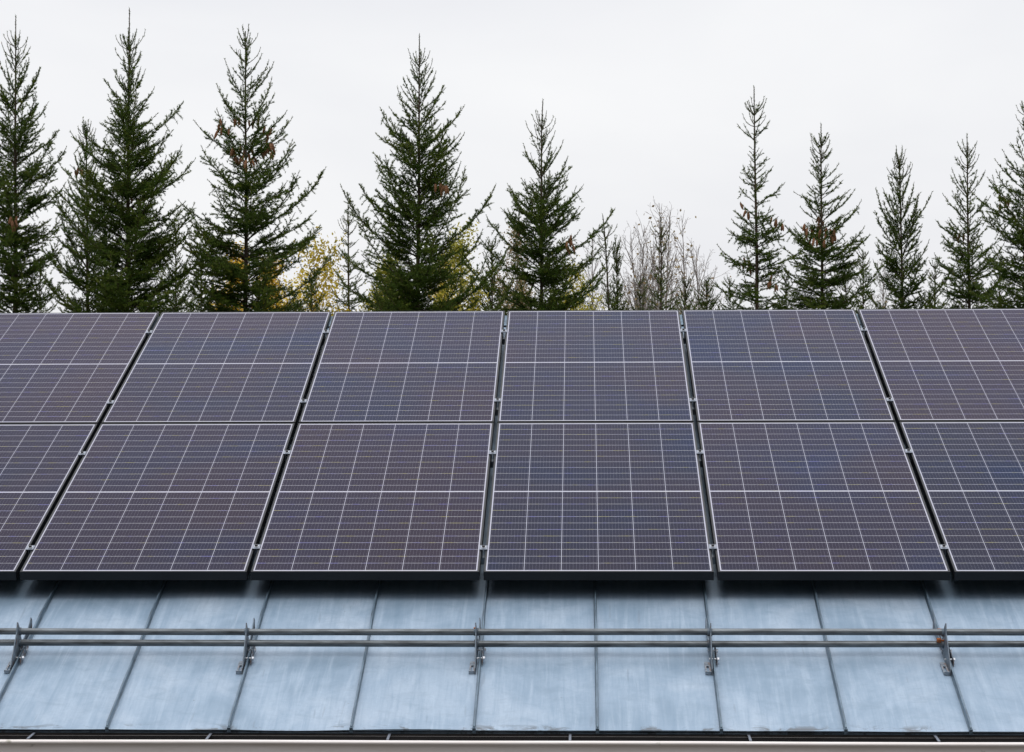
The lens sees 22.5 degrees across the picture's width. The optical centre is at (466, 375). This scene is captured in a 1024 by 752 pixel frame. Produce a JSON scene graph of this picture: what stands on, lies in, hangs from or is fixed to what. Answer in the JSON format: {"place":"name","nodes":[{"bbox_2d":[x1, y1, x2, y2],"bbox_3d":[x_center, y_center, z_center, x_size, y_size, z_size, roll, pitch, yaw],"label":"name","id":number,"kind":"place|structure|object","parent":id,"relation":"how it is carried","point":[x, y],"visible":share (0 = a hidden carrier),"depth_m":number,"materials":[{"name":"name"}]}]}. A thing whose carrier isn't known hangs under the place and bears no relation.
{"place":"outdoors","nodes":[
{"label":"outdoors","id":0,"kind":"place"},
{"bbox_2d":[0,0,1023,313],"label":"sky","id":1,"kind":"structure","parent":0,"point":[647,99],"materials":[{"name":"white"}]},
{"bbox_2d":[501,259,546,307],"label":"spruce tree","id":2,"kind":"object","parent":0,"point":[521,283],"depth_m":43.99,"materials":[{"name":"green plant"}]},
{"bbox_2d":[543,271,595,309],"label":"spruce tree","id":3,"kind":"object","parent":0,"point":[571,292],"visible":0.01,"depth_m":45.00,"materials":[{"name":"green plant"}]},
{"bbox_2d":[836,274,869,313],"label":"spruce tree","id":4,"kind":"object","parent":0,"point":[844,289],"visible":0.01,"depth_m":44.00,"materials":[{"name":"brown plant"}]},
{"bbox_2d":[983,260,1016,308],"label":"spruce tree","id":5,"kind":"object","parent":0,"point":[1000,290],"visible":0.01,"depth_m":44.98,"materials":[{"name":"green plant"}]},
{"bbox_3d":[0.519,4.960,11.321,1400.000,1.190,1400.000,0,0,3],"label":"ground","id":6,"kind":"structure","parent":0,"visible":0},
{"bbox_2d":[0,15,66,312],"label":"spruce tree","id":7,"kind":"object","parent":6,"relation":"on","point":[10,213],"visible":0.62,"depth_m":37.87,"materials":[{"name":"green plant"}]},
{"bbox_2d":[22,258,57,312],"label":"spruce tree","id":8,"kind":"object","parent":6,"relation":"on","point":[43,307],"visible":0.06,"depth_m":42.97,"materials":[{"name":"green plant"}]},
{"bbox_2d":[42,116,121,312],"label":"spruce tree","id":9,"kind":"object","parent":6,"relation":"on","point":[81,273],"visible":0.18,"depth_m":38.43,"materials":[{"name":"green plant"}]},
{"bbox_2d":[33,8,233,316],"bbox_3d":[-4.961,-0.167,37.098,3.220,10.298,3.147,0,0,3],"label":"spruce tree","id":10,"kind":"object","parent":6,"relation":"on","point":[141,258],"visible":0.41,"depth_m":36.72,"materials":[{"name":"green plant"}]},
{"bbox_2d":[154,221,205,311],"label":"spruce tree","id":11,"kind":"object","parent":6,"relation":"on","point":[177,261],"visible":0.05,"depth_m":44.93,"materials":[{"name":"green plant"}]},
{"bbox_2d":[168,245,214,311],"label":"spruce tree","id":12,"kind":"object","parent":6,"relation":"on","point":[192,308],"visible":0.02,"depth_m":42.98,"materials":[{"name":"green plant"}]},
{"bbox_2d":[211,236,249,310],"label":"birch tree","id":13,"kind":"object","parent":6,"relation":"on","point":[241,260],"visible":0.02,"depth_m":42.00,"materials":[{"name":"yellow plant"}]},
{"bbox_2d":[178,24,335,311],"bbox_3d":[-3.099,-0.088,37.462,2.575,10.124,2.668,0,0,-31],"label":"spruce tree","id":14,"kind":"object","parent":6,"relation":"on","point":[254,217],"visible":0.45,"depth_m":37.26,"materials":[{"name":"green plant"}]},
{"bbox_2d":[258,253,291,308],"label":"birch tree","id":15,"kind":"object","parent":6,"relation":"on","point":[275,279],"visible":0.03,"depth_m":41.98,"materials":[{"name":"yellow plant"}]},
{"bbox_2d":[284,275,330,311],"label":"spruce tree","id":16,"kind":"object","parent":6,"relation":"on","point":[320,297],"visible":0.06,"depth_m":40.99,"materials":[{"name":"green plant"}]},
{"bbox_2d":[272,225,356,315],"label":"birch tree","id":17,"kind":"object","parent":6,"relation":"on","point":[316,265],"visible":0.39,"depth_m":41.36,"materials":[{"name":"yellow plant"}]},
{"bbox_2d":[329,205,375,312],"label":"spruce tree","id":18,"kind":"object","parent":6,"relation":"on","point":[349,302],"visible":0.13,"depth_m":41.98,"materials":[{"name":"green plant"}]},
{"bbox_2d":[358,254,404,310],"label":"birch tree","id":19,"kind":"object","parent":6,"relation":"on","point":[383,272],"visible":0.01,"depth_m":41.49,"materials":[{"name":"yellow plant"}]},
{"bbox_2d":[296,33,515,311],"bbox_3d":[-0.835,0.006,37.131,3.167,9.921,2.991,0,0,3],"label":"spruce tree","id":20,"kind":"object","parent":6,"relation":"on","point":[421,274],"visible":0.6,"depth_m":36.80,"materials":[{"name":"green plant"}]},
{"bbox_2d":[428,250,466,309],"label":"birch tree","id":21,"kind":"object","parent":6,"relation":"on","point":[440,286],"visible":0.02,"depth_m":41.88,"materials":[{"name":"yellow plant"}]},
{"bbox_2d":[430,220,493,310],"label":"birch tree","id":22,"kind":"object","parent":6,"relation":"on","point":[455,247],"visible":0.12,"depth_m":40.85,"materials":[{"name":"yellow plant"}]},
{"bbox_2d":[469,236,515,315],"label":"spruce tree","id":23,"kind":"object","parent":6,"relation":"on","point":[492,280],"visible":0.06,"depth_m":40.98,"materials":[{"name":"green plant"}]},
{"bbox_2d":[485,220,537,309],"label":"tree","id":24,"kind":"object","parent":6,"relation":"on","point":[517,285],"visible":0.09,"depth_m":42.04,"materials":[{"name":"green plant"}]},
{"bbox_2d":[0,314,1023,751],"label":"building","id":25,"kind":"structure","parent":6,"relation":"on","point":[130,698],"depth_m":11.92,"materials":[{"name":"metal"}]},
{"bbox_2d":[25,544,948,563],"bbox_3d":[0.088,0.930,13.032,7.136,0.158,0.070,0,18,3],"label":"mounting rail","id":26,"kind":"object","parent":25,"relation":"on","point":[943,547],"visible":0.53,"depth_m":12.99,"materials":[{"name":"metal"}]},
{"bbox_2d":[0,424,97,579],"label":"solar panel","id":27,"kind":"object","parent":26,"relation":"attached to","point":[39,463],"visible":0.97,"depth_m":14.15,"materials":[{"name":"glass"}]},
{"bbox_2d":[20,423,294,579],"bbox_3d":[-1.611,0.646,13.883,1.135,0.046,2.289,0,18,3],"label":"solar panel","id":28,"kind":"object","parent":26,"relation":"attached to","point":[167,501],"visible":1,"depth_m":13.69,"materials":[{"name":"glass"}]},
{"bbox_2d":[251,423,493,579],"bbox_3d":[-0.457,0.642,13.832,1.135,0.046,2.289,0,18,3],"label":"solar panel","id":29,"kind":"object","parent":26,"relation":"attached to","point":[379,501],"visible":1,"depth_m":13.63,"materials":[{"name":"glass"}]},
{"bbox_2d":[484,422,713,579],"bbox_3d":[0.699,0.638,13.780,1.135,0.046,2.289,0,18,3],"label":"solar panel","id":30,"kind":"object","parent":26,"relation":"attached to","point":[597,500],"visible":1,"depth_m":13.59,"materials":[{"name":"glass"}]},
{"bbox_2d":[697,422,949,579],"bbox_3d":[1.853,0.634,13.729,1.135,0.046,2.289,0,18,3],"label":"solar panel","id":31,"kind":"object","parent":26,"relation":"attached to","point":[815,501],"visible":1,"depth_m":13.53,"materials":[{"name":"glass"}]},
{"bbox_2d":[899,421,1023,579],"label":"solar panel","id":32,"kind":"object","parent":26,"relation":"attached to","point":[970,476],"visible":1,"depth_m":13.71,"materials":[{"name":"glass"}]},
{"bbox_2d":[78,449,912,467],"bbox_3d":[0.147,0.488,14.410,7.136,0.158,0.075,0,18,3],"label":"mounting rail","id":33,"kind":"object","parent":25,"relation":"on","point":[491,452],"visible":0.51,"depth_m":14.37,"materials":[{"name":"metal"}]},
{"bbox_2d":[106,397,893,415],"bbox_3d":[0.185,0.209,15.282,7.136,0.158,0.076,0,18,3],"label":"mounting rail","id":34,"kind":"object","parent":25,"relation":"on","point":[496,400],"visible":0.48,"depth_m":15.26,"materials":[{"name":"metal"}]},
{"bbox_2d":[0,312,158,427],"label":"solar panel","id":35,"kind":"object","parent":34,"relation":"attached to","point":[65,368],"visible":1,"depth_m":16.16,"materials":[{"name":"glass"}]},
{"bbox_2d":[102,312,330,428],"bbox_3d":[-1.516,-0.058,16.080,1.135,0.046,2.289,0,18,3],"label":"solar panel","id":36,"kind":"object","parent":34,"relation":"attached to","point":[223,367],"visible":1,"depth_m":15.96,"materials":[{"name":"glass"}]},
{"bbox_2d":[299,311,504,422],"bbox_3d":[-0.361,-0.061,16.029,1.135,0.046,2.289,0,18,3],"label":"solar panel","id":37,"kind":"object","parent":34,"relation":"attached to","point":[408,367],"visible":1,"depth_m":15.90,"materials":[{"name":"glass"}]},
{"bbox_2d":[497,310,693,422],"bbox_3d":[0.794,-0.065,15.977,1.135,0.046,2.289,0,18,3],"label":"solar panel","id":38,"kind":"object","parent":34,"relation":"attached to","point":[594,366],"visible":1,"depth_m":15.86,"materials":[{"name":"glass"}]},
{"bbox_2d":[682,309,894,423],"bbox_3d":[1.948,-0.069,15.927,1.135,0.046,2.289,0,18,3],"label":"solar panel","id":39,"kind":"object","parent":34,"relation":"attached to","point":[799,365],"visible":1,"depth_m":15.80,"materials":[{"name":"glass"}]},
{"bbox_2d":[857,308,1023,427],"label":"solar panel","id":40,"kind":"object","parent":34,"relation":"attached to","point":[949,364],"visible":1,"depth_m":15.87,"materials":[{"name":"glass"}]},
{"bbox_2d":[146,327,866,344],"bbox_3d":[0.244,-0.229,16.651,7.136,0.158,0.076,0,18,3],"label":"mounting rail","id":41,"kind":"object","parent":25,"relation":"on","point":[503,331],"visible":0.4,"depth_m":16.61,"materials":[{"name":"metal"}]},
{"bbox_2d":[0,617,1023,674],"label":"snow guard","id":42,"kind":"object","parent":25,"relation":"on","point":[18,643],"visible":1,"depth_m":12.07,"materials":[{"name":"grey metal"}]},
{"bbox_2d":[459,98,614,312],"bbox_3d":[1.098,0.426,37.967,2.587,9.069,2.612,0,0,3],"label":"spruce tree","id":43,"kind":"object","parent":6,"relation":"on","point":[546,275],"visible":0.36,"depth_m":37.81,"materials":[{"name":"green plant"}]},
{"bbox_2d":[550,254,605,309],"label":"birch tree","id":44,"kind":"object","parent":6,"relation":"on","point":[580,287],"visible":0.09,"depth_m":41.49,"materials":[{"name":"yellow plant"}]},
{"bbox_2d":[573,233,624,309],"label":"birch tree","id":45,"kind":"object","parent":6,"relation":"on","point":[592,273],"visible":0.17,"depth_m":56.03,"materials":[{"name":"grey plant"}]},
{"bbox_2d":[588,214,620,309],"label":"spruce tree","id":46,"kind":"object","parent":6,"relation":"on","point":[607,296],"visible":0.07,"depth_m":40.98,"materials":[{"name":"green plant"}]},
{"bbox_2d":[609,235,629,309],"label":"spruce tree","id":47,"kind":"object","parent":6,"relation":"on","point":[617,270],"visible":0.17,"depth_m":42.98,"materials":[{"name":"green plant"}]},
{"bbox_2d":[623,273,654,309],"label":"spruce tree","id":48,"kind":"object","parent":6,"relation":"on","point":[641,295],"visible":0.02,"depth_m":42.99,"materials":[{"name":"green plant"}]},
{"bbox_2d":[604,222,678,309],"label":"birch tree","id":49,"kind":"object","parent":6,"relation":"on","point":[632,267],"visible":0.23,"depth_m":55.94,"materials":[{"name":"grey plant"}]},
{"bbox_2d":[623,213,672,309],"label":"birch tree","id":50,"kind":"object","parent":6,"relation":"on","point":[642,256],"visible":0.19,"depth_m":53.04,"materials":[{"name":"grey plant"}]},
{"bbox_2d":[620,196,696,309],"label":"birch tree","id":51,"kind":"object","parent":6,"relation":"on","point":[651,276],"visible":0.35,"depth_m":49.99,"materials":[{"name":"grey plant"}]},
{"bbox_2d":[630,206,696,309],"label":"birch tree","id":52,"kind":"object","parent":6,"relation":"on","point":[666,294],"visible":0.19,"depth_m":51.95,"materials":[{"name":"grey plant"}]},
{"bbox_2d":[635,219,692,309],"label":"spruce tree","id":53,"kind":"object","parent":6,"relation":"on","point":[661,291],"visible":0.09,"depth_m":42.98,"materials":[{"name":"green plant"}]},
{"bbox_2d":[667,276,703,314],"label":"spruce tree","id":54,"kind":"object","parent":6,"relation":"on","point":[685,295],"visible":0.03,"depth_m":44.00,"materials":[{"name":"green plant"}]},
{"bbox_2d":[648,209,724,312],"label":"birch tree","id":55,"kind":"object","parent":6,"relation":"on","point":[684,273],"visible":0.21,"depth_m":51.01,"materials":[{"name":"grey plant"}]},
{"bbox_2d":[685,276,721,309],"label":"spruce tree","id":56,"kind":"object","parent":6,"relation":"on","point":[705,303],"visible":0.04,"depth_m":41.96,"materials":[{"name":"green plant"}]},
{"bbox_2d":[676,231,733,309],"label":"birch tree","id":57,"kind":"object","parent":6,"relation":"on","point":[697,276],"visible":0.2,"depth_m":55.00,"materials":[{"name":"grey plant"}]},
{"bbox_2d":[715,276,754,309],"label":"spruce tree","id":58,"kind":"object","parent":6,"relation":"on","point":[728,302],"visible":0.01,"depth_m":44.99,"materials":[{"name":"green plant"}]},
{"bbox_2d":[710,85,805,309],"bbox_3d":[4.396,0.294,38.524,1.821,9.310,1.715,0,0,-14],"label":"spruce tree","id":59,"kind":"object","parent":6,"relation":"on","point":[752,240],"visible":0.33,"depth_m":38.45,"materials":[{"name":"green plant"}]},
{"bbox_2d":[759,269,796,309],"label":"spruce tree","id":60,"kind":"object","parent":6,"relation":"on","point":[785,291],"visible":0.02,"depth_m":42.98,"materials":[{"name":"green plant"}]},
{"bbox_2d":[765,125,885,313],"bbox_3d":[5.465,0.544,38.999,2.337,8.805,2.126,0,0,3],"label":"spruce tree","id":61,"kind":"object","parent":6,"relation":"on","point":[823,300],"visible":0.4,"depth_m":38.90,"materials":[{"name":"green plant"}]},
{"bbox_2d":[850,249,877,309],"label":"spruce tree","id":62,"kind":"object","parent":6,"relation":"on","point":[863,296],"visible":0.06,"depth_m":42.99,"materials":[{"name":"green plant"}]},
{"bbox_2d":[853,256,899,308],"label":"birch tree","id":63,"kind":"object","parent":6,"relation":"on","point":[883,296],"visible":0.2,"depth_m":55.91,"materials":[{"name":"grey plant"}]},
{"bbox_2d":[855,146,958,310],"bbox_3d":[6.846,0.689,39.502,1.881,8.502,1.806,0,0,3],"label":"spruce tree","id":64,"kind":"object","parent":6,"relation":"on","point":[892,265],"visible":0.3,"depth_m":39.40,"materials":[{"name":"green plant"}]},
{"bbox_2d":[917,259,949,308],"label":"spruce tree","id":65,"kind":"object","parent":6,"relation":"on","point":[935,277],"visible":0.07,"depth_m":42.99,"materials":[{"name":"green plant"}]},
{"bbox_2d":[916,134,1009,308],"bbox_3d":[7.617,0.624,39.008,1.665,8.628,1.592,0,0,3],"label":"spruce tree","id":66,"kind":"object","parent":6,"relation":"on","point":[966,255],"visible":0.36,"depth_m":38.95,"materials":[{"name":"green plant"}]},
{"bbox_2d":[956,101,1023,308],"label":"spruce tree","id":67,"kind":"object","parent":6,"relation":"on","point":[1017,234],"visible":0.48,"depth_m":37.44,"materials":[{"name":"green plant"}]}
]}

